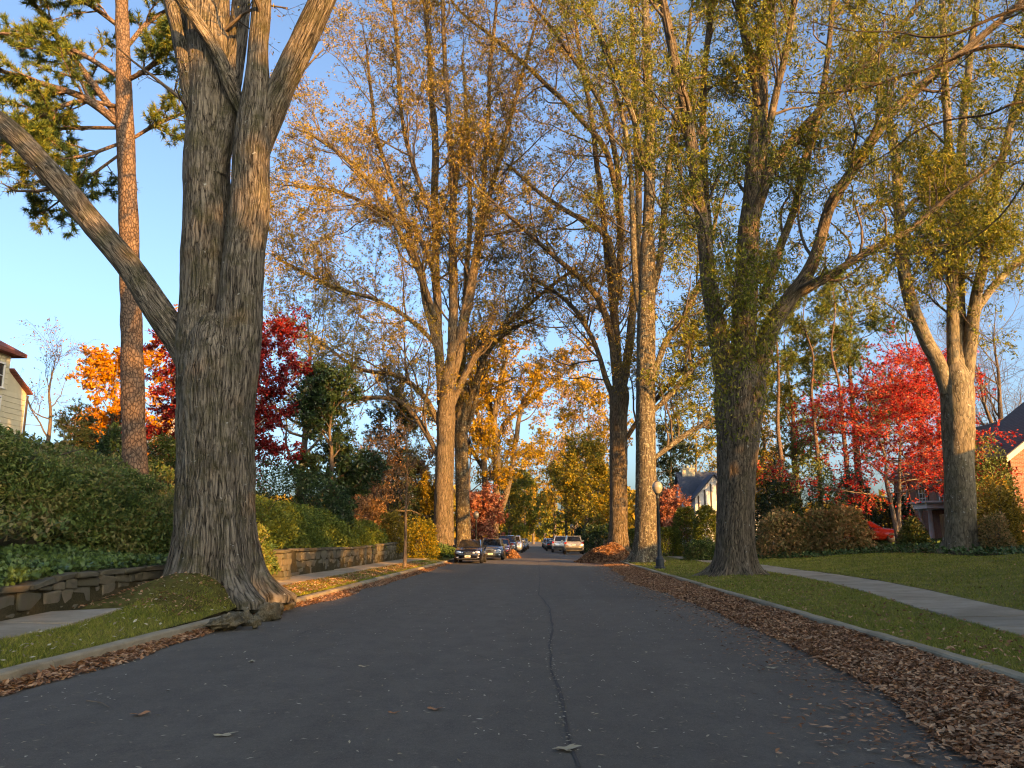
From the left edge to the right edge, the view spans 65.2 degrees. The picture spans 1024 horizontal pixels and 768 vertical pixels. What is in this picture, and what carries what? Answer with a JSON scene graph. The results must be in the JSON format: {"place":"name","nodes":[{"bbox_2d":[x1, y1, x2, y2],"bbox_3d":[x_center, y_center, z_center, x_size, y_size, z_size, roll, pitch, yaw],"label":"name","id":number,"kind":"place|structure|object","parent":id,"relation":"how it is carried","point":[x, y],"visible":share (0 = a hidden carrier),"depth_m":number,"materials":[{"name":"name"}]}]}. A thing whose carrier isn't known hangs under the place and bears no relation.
{"place":"outdoors","nodes":[
{"label":"outdoors","id":0,"kind":"place"},
{"bbox_2d":[0,557,428,639],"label":"sidewalk","id":1,"kind":"structure","parent":0,"point":[31,623],"depth_m":12.20,"materials":[{"name":"grey concrete"}]},
{"bbox_2d":[0,542,997,767],"bbox_3d":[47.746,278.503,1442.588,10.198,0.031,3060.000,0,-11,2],"label":"road","id":2,"kind":"structure","parent":0,"point":[416,735],"depth_m":7.80,"materials":[{"name":"grey asphalt"}]},
{"bbox_2d":[0,562,451,695],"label":"leaf trail","id":3,"kind":"object","parent":2,"relation":"on","point":[146,649],"visible":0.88,"depth_m":10.17,"materials":[{"name":"brown plant"}]},
{"bbox_2d":[453,539,486,562],"bbox_3d":[-2.533,10.286,49.329,2.070,1.400,4.676,0,-11,2],"label":"sedan","id":4,"kind":"object","parent":2,"relation":"on","point":[470,549],"visible":0.98,"depth_m":47.63,"materials":[{"name":"paint"}]},
{"bbox_2d":[3,562,968,767],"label":"leaf flecks","id":5,"kind":"object","parent":2,"relation":"on","point":[349,741],"visible":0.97,"depth_m":7.40,"materials":[{"name":"brown plant"}]},
{"bbox_2d":[483,538,506,559],"bbox_3d":[-1.405,11.683,56.766,2.128,1.460,4.676,0,-11,2],"label":"sedan","id":6,"kind":"object","parent":2,"relation":"on","point":[495,547],"visible":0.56,"depth_m":55.38,"materials":[{"name":"paint"}]},
{"bbox_2d":[573,542,629,562],"bbox_3d":[5.962,10.484,49.752,4.345,1.298,5.633,0,-11,2],"label":"leaf heap","id":7,"kind":"object","parent":2,"relation":"on","point":[612,552],"visible":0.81,"depth_m":48.49,"materials":[{"name":"brown plant"}]},
{"bbox_2d":[585,561,1023,767],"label":"leaf drift","id":8,"kind":"object","parent":2,"relation":"on","point":[977,713],"visible":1,"depth_m":8.31,"materials":[{"name":"brown plant"}]},
{"bbox_2d":[0,480,1023,629],"bbox_3d":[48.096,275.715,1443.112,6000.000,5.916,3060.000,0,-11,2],"label":"ground","id":9,"kind":"structure","parent":0,"point":[39,606],"depth_m":15.83,"materials":[{"name":"soil"}]},
{"bbox_2d":[0,340,32,433],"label":"cream house","id":10,"kind":"structure","parent":9,"relation":"on","point":[15,390],"depth_m":44.01,"materials":[{"name":"paint"}]},
{"bbox_2d":[0,430,39,505],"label":"azalea bush","id":11,"kind":"object","parent":9,"relation":"on","point":[6,443],"visible":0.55,"depth_m":18.29,"materials":[{"name":"green plant"}]},
{"bbox_2d":[0,437,82,528],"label":"azalea bush","id":12,"kind":"object","parent":9,"relation":"on","point":[44,487],"visible":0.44,"depth_m":18.40,"materials":[{"name":"green plant"}]},
{"bbox_2d":[11,317,97,443],"bbox_3d":[-30.521,1.597,51.417,7.122,12.678,6.872,5,-12,-25],"label":"bare tree","id":13,"kind":"object","parent":9,"relation":"on","point":[48,435],"visible":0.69,"depth_m":51.51,"materials":[{"name":"brown plant"}]},
{"bbox_2d":[0,448,130,552],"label":"azalea bush","id":14,"kind":"object","parent":9,"relation":"on","point":[62,468],"visible":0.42,"depth_m":18.67,"materials":[{"name":"green plant"}]},
{"bbox_2d":[47,397,104,452],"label":"conifer","id":15,"kind":"object","parent":9,"relation":"on","point":[86,434],"visible":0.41,"depth_m":46.96,"materials":[{"name":"green plant"}]},
{"bbox_2d":[17,439,141,478],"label":"bank shrub","id":16,"kind":"object","parent":9,"relation":"on","point":[125,471],"visible":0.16,"depth_m":24.21,"materials":[{"name":"green plant"}]},
{"bbox_2d":[0,564,165,617],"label":"stone wall","id":17,"kind":"structure","parent":9,"relation":"on","point":[65,584],"depth_m":13.52,"materials":[{"name":"grey stone"}]},
{"bbox_2d":[0,542,277,586],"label":"ivy","id":18,"kind":"object","parent":17,"relation":"on","point":[19,563],"visible":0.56,"depth_m":15.21,"materials":[{"name":"green plant"}]},
{"bbox_2d":[0,0,185,476],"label":"pine tree","id":19,"kind":"object","parent":9,"relation":"on","point":[43,130],"visible":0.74,"depth_m":28.98,"materials":[{"name":"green plant"}]},
{"bbox_2d":[91,421,121,460],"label":"yew bush","id":20,"kind":"object","parent":9,"relation":"on","point":[110,443],"visible":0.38,"depth_m":31.12,"materials":[{"name":"green plant"}]},
{"bbox_2d":[65,343,151,449],"bbox_3d":[-30.099,3.184,59.017,5.729,13.808,7.237,3,-11,-17],"label":"orange tree","id":21,"kind":"object","parent":9,"relation":"on","point":[106,371],"visible":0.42,"depth_m":59.74,"materials":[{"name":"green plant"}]},
{"bbox_2d":[45,465,172,554],"bbox_3d":[-9.853,3.144,19.490,3.416,2.348,2.641,0,-11,2],"label":"azalea bush","id":22,"kind":"object","parent":9,"relation":"on","point":[102,479],"visible":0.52,"depth_m":18.83,"materials":[{"name":"green plant"}]},
{"bbox_2d":[52,445,174,491],"bbox_3d":[-13.187,2.667,25.351,5.281,1.504,3.509,0,-11,2],"label":"bank shrub","id":23,"kind":"object","parent":9,"relation":"on","point":[146,481],"visible":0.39,"depth_m":24.89,"materials":[{"name":"green plant"}]},
{"bbox_2d":[92,484,173,554],"bbox_3d":[-8.844,3.476,19.658,3.330,2.042,2.720,0,-11,2],"label":"azalea bush","id":24,"kind":"object","parent":9,"relation":"on","point":[163,503],"visible":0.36,"depth_m":19.14,"materials":[{"name":"green plant"}]},
{"bbox_2d":[105,304,177,460],"bbox_3d":[-27.419,2.284,63.675,6.883,17.784,8.551,0,-11,2],"label":"orange tree","id":25,"kind":"object","parent":9,"relation":"on","point":[155,361],"visible":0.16,"depth_m":63.14,"materials":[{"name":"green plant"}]},
{"bbox_2d":[0,424,290,546],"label":"ground cover","id":26,"kind":"object","parent":9,"relation":"on","point":[19,521],"visible":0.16,"depth_m":17.84,"materials":[{"name":"green plant"}]},
{"bbox_2d":[147,432,175,482],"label":"yew bush","id":27,"kind":"object","parent":9,"relation":"on","point":[166,450],"visible":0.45,"depth_m":33.03,"materials":[{"name":"green plant"}]},
{"bbox_2d":[0,0,345,630],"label":"oak tree","id":28,"kind":"object","parent":9,"relation":"on","point":[209,333],"visible":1,"depth_m":17.32,"materials":[{"name":"brown plant"}]},
{"bbox_2d":[120,306,313,493],"bbox_3d":[-14.363,0.781,39.249,8.516,10.005,10.148,0,-11,2],"label":"red maple","id":29,"kind":"object","parent":9,"relation":"on","point":[273,448],"visible":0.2,"depth_m":39.64,"materials":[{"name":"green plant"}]},
{"bbox_2d":[0,557,452,668],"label":"verge","id":30,"kind":"structure","parent":9,"relation":"on","point":[220,610],"depth_m":11.81,"materials":[{"name":"green plant"}]},
{"bbox_2d":[80,573,236,613],"bbox_3d":[-6.233,4.040,15.733,2.300,0.726,5.800,0,-11,2],"label":"moss","id":31,"kind":"object","parent":30,"relation":"on","point":[172,582],"visible":0.57,"depth_m":14.24,"materials":[{"name":"green plant"}]},
{"bbox_2d":[282,561,426,592],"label":"verge leaves","id":32,"kind":"object","parent":30,"relation":"on","point":[353,575],"visible":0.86,"depth_m":25.76,"materials":[{"name":"orange plant"}]},
{"bbox_2d":[391,416,425,566],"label":"sapling","id":33,"kind":"object","parent":30,"relation":"on","point":[406,483],"visible":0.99,"depth_m":36.42,"materials":[{"name":"brown plant"}]},
{"bbox_2d":[0,558,453,685],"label":"kerb","id":34,"kind":"structure","parent":9,"relation":"on","point":[20,670],"depth_m":10.46,"materials":[{"name":"grey concrete"}]},
{"bbox_2d":[171,486,310,548],"bbox_3d":[-9.467,4.593,28.009,4.445,2.388,4.443,0,-11,2],"label":"clipped shrub","id":35,"kind":"object","parent":9,"relation":"on","point":[278,527],"visible":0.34,"depth_m":27.62,"materials":[{"name":"green plant"}]},
{"bbox_2d":[256,521,281,574],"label":"clipped shrub","id":36,"kind":"object","parent":9,"relation":"on","point":[272,564],"visible":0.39,"depth_m":22.89,"materials":[{"name":"green plant"}]},
{"bbox_2d":[269,549,292,579],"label":"stone pier","id":37,"kind":"structure","parent":9,"relation":"on","point":[284,559],"depth_m":23.40,"materials":[{"name":"beige stone"}]},
{"bbox_2d":[261,497,332,547],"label":"clipped shrub","id":38,"kind":"object","parent":9,"relation":"on","point":[318,536],"visible":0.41,"depth_m":31.22,"materials":[{"name":"green plant"}]},
{"bbox_2d":[255,457,356,545],"bbox_3d":[-9.432,5.511,36.944,4.549,4.016,4.649,0,-11,2],"label":"dark hedge","id":39,"kind":"object","parent":9,"relation":"on","point":[324,482],"visible":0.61,"depth_m":36.44,"materials":[{"name":"green plant"}]},
{"bbox_2d":[286,504,363,546],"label":"clipped shrub","id":40,"kind":"object","parent":9,"relation":"on","point":[351,539],"visible":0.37,"depth_m":34.49,"materials":[{"name":"green plant"}]},
{"bbox_2d":[256,258,395,504],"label":"oak tree","id":41,"kind":"object","parent":9,"relation":"on","point":[305,444],"visible":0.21,"depth_m":71.17,"materials":[{"name":"brown plant"}]},
{"bbox_2d":[288,544,377,572],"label":"stone wall","id":42,"kind":"structure","parent":9,"relation":"on","point":[308,554],"depth_m":30.66,"materials":[{"name":"grey stone"}]},
{"bbox_2d":[284,357,391,518],"bbox_3d":[-9.478,3.220,40.160,5.207,9.490,5.562,-10,-15,41],"label":"evergreen tree","id":43,"kind":"object","parent":9,"relation":"on","point":[321,394],"visible":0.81,"depth_m":40.02,"materials":[{"name":"green plant"}]},
{"bbox_2d":[352,494,391,539],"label":"russet shrub","id":44,"kind":"object","parent":9,"relation":"on","point":[363,509],"visible":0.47,"depth_m":55.08,"materials":[{"name":"brown plant"}]},
{"bbox_2d":[344,415,424,525],"bbox_3d":[-9.912,6.344,57.670,6.648,9.762,6.119,0,-11,2],"label":"bare tree","id":45,"kind":"object","parent":9,"relation":"on","point":[384,489],"visible":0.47,"depth_m":57.87,"materials":[{"name":"brown plant"}]},
{"bbox_2d":[379,508,409,552],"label":"shrub","id":46,"kind":"object","parent":9,"relation":"on","point":[392,519],"visible":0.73,"depth_m":45.14,"materials":[{"name":"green plant"}]},
{"bbox_2d":[360,379,433,524],"bbox_3d":[-9.502,5.727,62.551,5.643,12.722,7.999,-10,-15,41],"label":"tree","id":47,"kind":"object","parent":9,"relation":"on","point":[380,414],"visible":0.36,"depth_m":62.66,"materials":[{"name":"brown plant"}]},
{"bbox_2d":[386,445,435,528],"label":"tree","id":48,"kind":"object","parent":9,"relation":"on","point":[419,471],"visible":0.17,"depth_m":69.59,"materials":[{"name":"brown plant"}]},
{"bbox_2d":[401,469,434,540],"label":"tree","id":49,"kind":"object","parent":9,"relation":"on","point":[425,491],"visible":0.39,"depth_m":65.14,"materials":[{"name":"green plant"}]},
{"bbox_2d":[403,510,442,559],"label":"gold shrub","id":50,"kind":"object","parent":9,"relation":"on","point":[421,536],"visible":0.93,"depth_m":48.85,"materials":[{"name":"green plant"}]},
{"bbox_2d":[230,0,628,556],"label":"oak tree","id":51,"kind":"object","parent":9,"relation":"on","point":[446,381],"visible":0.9,"depth_m":59.02,"materials":[{"name":"brown plant"}]},
{"bbox_2d":[372,4,562,547],"bbox_3d":[-3.507,-9.683,66.420,15.507,47.274,8.802,0,-11,2],"label":"oak tree","id":52,"kind":"object","parent":9,"relation":"on","point":[465,408],"visible":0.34,"depth_m":64.63,"materials":[{"name":"brown plant"}]},
{"bbox_2d":[469,480,508,540],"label":"dogwood","id":53,"kind":"object","parent":9,"relation":"on","point":[484,507],"visible":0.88,"depth_m":74.67,"materials":[{"name":"red plant"}]},
{"bbox_2d":[418,321,598,537],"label":"street tree","id":54,"kind":"object","parent":9,"relation":"on","point":[486,444],"visible":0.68,"depth_m":84.57,"materials":[{"name":"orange plant"}]},
{"bbox_2d":[499,466,529,534],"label":"street tree","id":55,"kind":"object","parent":9,"relation":"on","point":[514,517],"visible":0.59,"depth_m":100.27,"materials":[{"name":"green plant"}]},
{"bbox_2d":[502,469,548,536],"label":"street tree","id":56,"kind":"object","parent":9,"relation":"on","point":[529,516],"visible":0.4,"depth_m":132.17,"materials":[{"name":"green plant"}]},
{"bbox_2d":[501,436,556,533],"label":"street tree","id":57,"kind":"object","parent":9,"relation":"on","point":[525,459],"visible":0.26,"depth_m":148.72,"materials":[{"name":"yellow plant"}]},
{"bbox_2d":[519,428,583,536],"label":"street tree","id":58,"kind":"object","parent":9,"relation":"on","point":[547,484],"visible":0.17,"depth_m":164.10,"materials":[{"name":"orange plant"}]},
{"bbox_2d":[537,456,590,535],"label":"street tree","id":59,"kind":"object","parent":9,"relation":"on","point":[569,517],"visible":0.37,"depth_m":115.48,"materials":[{"name":"green plant"}]},
{"bbox_2d":[539,354,609,533],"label":"bare tree","id":60,"kind":"object","parent":9,"relation":"on","point":[572,410],"visible":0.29,"depth_m":151.96,"materials":[{"name":"orange plant"}]},
{"bbox_2d":[257,485,893,541],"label":"woods","id":61,"kind":"object","parent":9,"relation":"on","point":[631,510],"visible":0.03,"depth_m":302.04,"materials":[{"name":"brown plant"}]},
{"bbox_2d":[551,426,627,548],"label":"street tree","id":62,"kind":"object","parent":9,"relation":"on","point":[570,484],"visible":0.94,"depth_m":89.70,"materials":[{"name":"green plant"}]},
{"bbox_2d":[550,371,634,546],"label":"street tree","id":63,"kind":"object","parent":9,"relation":"on","point":[587,385],"visible":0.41,"depth_m":120.31,"materials":[{"name":"yellow plant"}]},
{"bbox_2d":[579,521,608,552],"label":"dark hedge","id":64,"kind":"object","parent":9,"relation":"on","point":[599,531],"visible":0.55,"depth_m":81.45,"materials":[{"name":"green plant"}]},
{"bbox_2d":[532,0,805,562],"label":"willow oak","id":65,"kind":"object","parent":9,"relation":"on","point":[645,278],"visible":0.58,"depth_m":47.71,"materials":[{"name":"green plant"}]},
{"bbox_2d":[660,525,683,556],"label":"box hedge","id":66,"kind":"object","parent":9,"relation":"on","point":[667,532],"visible":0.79,"depth_m":55.07,"materials":[{"name":"green plant"}]},
{"bbox_2d":[659,483,692,546],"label":"tree","id":67,"kind":"object","parent":9,"relation":"on","point":[669,504],"visible":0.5,"depth_m":77.76,"materials":[{"name":"red plant"}]},
{"bbox_2d":[656,415,697,498],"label":"evergreen tree","id":68,"kind":"object","parent":9,"relation":"on","point":[670,463],"visible":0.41,"depth_m":110.30,"materials":[{"name":"green plant"}]},
{"bbox_2d":[671,506,701,555],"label":"dome bush","id":69,"kind":"object","parent":9,"relation":"on","point":[680,513],"visible":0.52,"depth_m":56.35,"materials":[{"name":"green plant"}]},
{"bbox_2d":[670,401,716,471],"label":"yellow tree","id":70,"kind":"object","parent":9,"relation":"on","point":[698,452],"visible":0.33,"depth_m":117.62,"materials":[{"name":"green plant"}]},
{"bbox_2d":[680,537,714,560],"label":"shrub","id":71,"kind":"object","parent":9,"relation":"on","point":[693,551],"visible":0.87,"depth_m":45.23,"materials":[{"name":"green plant"}]},
{"bbox_2d":[692,504,715,552],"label":"dome bush","id":72,"kind":"object","parent":9,"relation":"on","point":[704,519],"visible":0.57,"depth_m":53.47,"materials":[{"name":"green plant"}]},
{"bbox_2d":[672,465,762,543],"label":"gabled house","id":73,"kind":"structure","parent":9,"relation":"on","point":[700,488],"depth_m":91.88,"materials":[{"name":"paint"}]},
{"bbox_2d":[755,365,790,502],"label":"yellow tree","id":74,"kind":"object","parent":9,"relation":"on","point":[766,441],"visible":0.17,"depth_m":86.64,"materials":[{"name":"green plant"}]},
{"bbox_2d":[758,280,801,538],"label":"pine tree","id":75,"kind":"object","parent":9,"relation":"on","point":[782,365],"visible":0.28,"depth_m":70.64,"materials":[{"name":"green plant"}]},
{"bbox_2d":[755,452,806,548],"bbox_3d":[17.788,8.107,53.872,3.879,7.054,3.663,-2,-11,10],"label":"rhododendron","id":76,"kind":"object","parent":9,"relation":"on","point":[789,499],"visible":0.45,"depth_m":53.48,"materials":[{"name":"green plant"}]},
{"bbox_2d":[756,506,816,558],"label":"hydrangea","id":77,"kind":"object","parent":9,"relation":"on","point":[776,522],"visible":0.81,"depth_m":44.77,"materials":[{"name":"brown plant"}]},
{"bbox_2d":[758,310,845,507],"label":"pine tree","id":78,"kind":"object","parent":9,"relation":"on","point":[786,388],"visible":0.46,"depth_m":80.79,"materials":[{"name":"green plant"}]},
{"bbox_2d":[786,278,830,508],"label":"pine tree","id":79,"kind":"object","parent":9,"relation":"on","point":[796,327],"visible":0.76,"depth_m":73.35,"materials":[{"name":"green plant"}]},
{"bbox_2d":[787,451,849,540],"bbox_3d":[21.650,8.273,56.478,4.067,7.036,4.216,0,-11,2],"label":"holly","id":80,"kind":"object","parent":9,"relation":"on","point":[819,502],"visible":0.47,"depth_m":56.53,"materials":[{"name":"green plant"}]},
{"bbox_2d":[620,561,1023,684],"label":"kerb","id":81,"kind":"structure","parent":9,"relation":"on","point":[985,665],"depth_m":11.04,"materials":[{"name":"grey concrete"}]},
{"bbox_2d":[628,556,1023,672],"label":"verge","id":82,"kind":"structure","parent":9,"relation":"on","point":[852,611],"depth_m":14.54,"materials":[{"name":"green plant"}]},
{"bbox_2d":[391,0,721,552],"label":"willow oak","id":83,"kind":"object","parent":82,"relation":"on","point":[619,388],"visible":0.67,"depth_m":56.80,"materials":[{"name":"brown plant"}]},
{"bbox_2d":[652,480,664,568],"bbox_3d":[6.553,6.236,35.771,0.480,4.048,0.480,0,-11,2],"label":"street lamp","id":84,"kind":"object","parent":82,"relation":"on","point":[657,487],"visible":0.97,"depth_m":35.68,"materials":[{"name":"metal"}]},
{"bbox_2d":[612,0,1023,576],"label":"willow oak","id":85,"kind":"object","parent":82,"relation":"on","point":[741,364],"visible":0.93,"depth_m":28.53,"materials":[{"name":"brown plant"}]},
{"bbox_2d":[635,559,1023,668],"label":"verge leaves","id":86,"kind":"object","parent":82,"relation":"on","point":[992,649],"visible":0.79,"depth_m":12.93,"materials":[{"name":"brown plant"}]},
{"bbox_2d":[812,264,861,504],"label":"pine tree","id":87,"kind":"object","parent":9,"relation":"on","point":[825,307],"visible":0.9,"depth_m":69.20,"materials":[{"name":"green plant"}]},
{"bbox_2d":[800,500,878,556],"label":"hydrangea","id":88,"kind":"object","parent":9,"relation":"on","point":[830,530],"visible":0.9,"depth_m":43.87,"materials":[{"name":"brown plant"}]},
{"bbox_2d":[793,251,908,519],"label":"pine tree","id":89,"kind":"object","parent":9,"relation":"on","point":[853,346],"visible":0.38,"depth_m":73.92,"materials":[{"name":"green plant"}]},
{"bbox_2d":[836,464,882,520],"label":"rhododendron","id":90,"kind":"object","parent":9,"relation":"on","point":[865,507],"visible":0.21,"depth_m":58.33,"materials":[{"name":"green plant"}]},
{"bbox_2d":[705,537,1023,558],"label":"ivy bed","id":91,"kind":"object","parent":9,"relation":"on","point":[885,546],"visible":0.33,"depth_m":40.03,"materials":[{"name":"green plant"}]},
{"bbox_2d":[756,321,1022,542],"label":"red maple","id":92,"kind":"object","parent":9,"relation":"on","point":[903,403],"visible":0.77,"depth_m":46.05,"materials":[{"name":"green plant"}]},
{"bbox_2d":[869,490,914,542],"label":"rhododendron","id":93,"kind":"object","parent":9,"relation":"on","point":[880,520],"visible":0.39,"depth_m":52.23,"materials":[{"name":"green plant"}]},
{"bbox_2d":[801,0,1023,553],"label":"oak tree","id":94,"kind":"object","parent":9,"relation":"on","point":[954,375],"visible":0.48,"depth_m":39.51,"materials":[{"name":"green plant"}]},
{"bbox_2d":[895,515,932,548],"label":"garden shrub","id":95,"kind":"object","parent":9,"relation":"on","point":[912,531],"visible":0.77,"depth_m":43.75,"materials":[{"name":"green plant"}]},
{"bbox_2d":[889,416,996,540],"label":"brick house","id":96,"kind":"structure","parent":9,"relation":"on","point":[929,510],"depth_m":60.35,"materials":[{"name":"brick"}]},
{"bbox_2d":[909,261,1023,433],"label":"bare tree","id":97,"kind":"object","parent":9,"relation":"on","point":[985,398],"visible":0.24,"depth_m":64.32,"materials":[{"name":"brown plant"}]},
{"bbox_2d":[977,509,1018,553],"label":"garden shrub","id":98,"kind":"object","parent":9,"relation":"on","point":[1001,535],"visible":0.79,"depth_m":36.84,"materials":[{"name":"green plant"}]},
{"bbox_2d":[975,402,1023,537],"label":"brick house","id":99,"kind":"structure","parent":9,"relation":"on","point":[1013,420],"depth_m":46.72,"materials":[{"name":"brick"}]},
{"bbox_2d":[975,432,1023,543],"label":"holly","id":100,"kind":"object","parent":9,"relation":"on","point":[991,468],"visible":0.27,"depth_m":41.93,"materials":[{"name":"green plant"}]},
{"bbox_2d":[977,471,1023,545],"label":"garden shrub","id":101,"kind":"object","parent":9,"relation":"on","point":[1005,497],"visible":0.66,"depth_m":38.53,"materials":[{"name":"green plant"}]},
{"bbox_2d":[0,0,1023,530],"label":"sky","id":102,"kind":"structure","parent":0,"point":[44,277],"materials":[{"name":"blue"}]},
{"bbox_2d":[666,554,1023,635],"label":"sidewalk","id":103,"kind":"structure","parent":0,"point":[991,616],"depth_m":16.29,"materials":[{"name":"grey concrete"}]},
{"bbox_2d":[758,552,1023,609],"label":"lawn","id":104,"kind":"structure","parent":0,"point":[993,593],"depth_m":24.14,"materials":[{"name":"green plant"}]},
{"bbox_2d":[737,0,1023,346],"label":"willow oak","id":105,"kind":"object","parent":104,"relation":"on","point":[895,78],"visible":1,"depth_m":12.24,"materials":[{"name":"green plant"}]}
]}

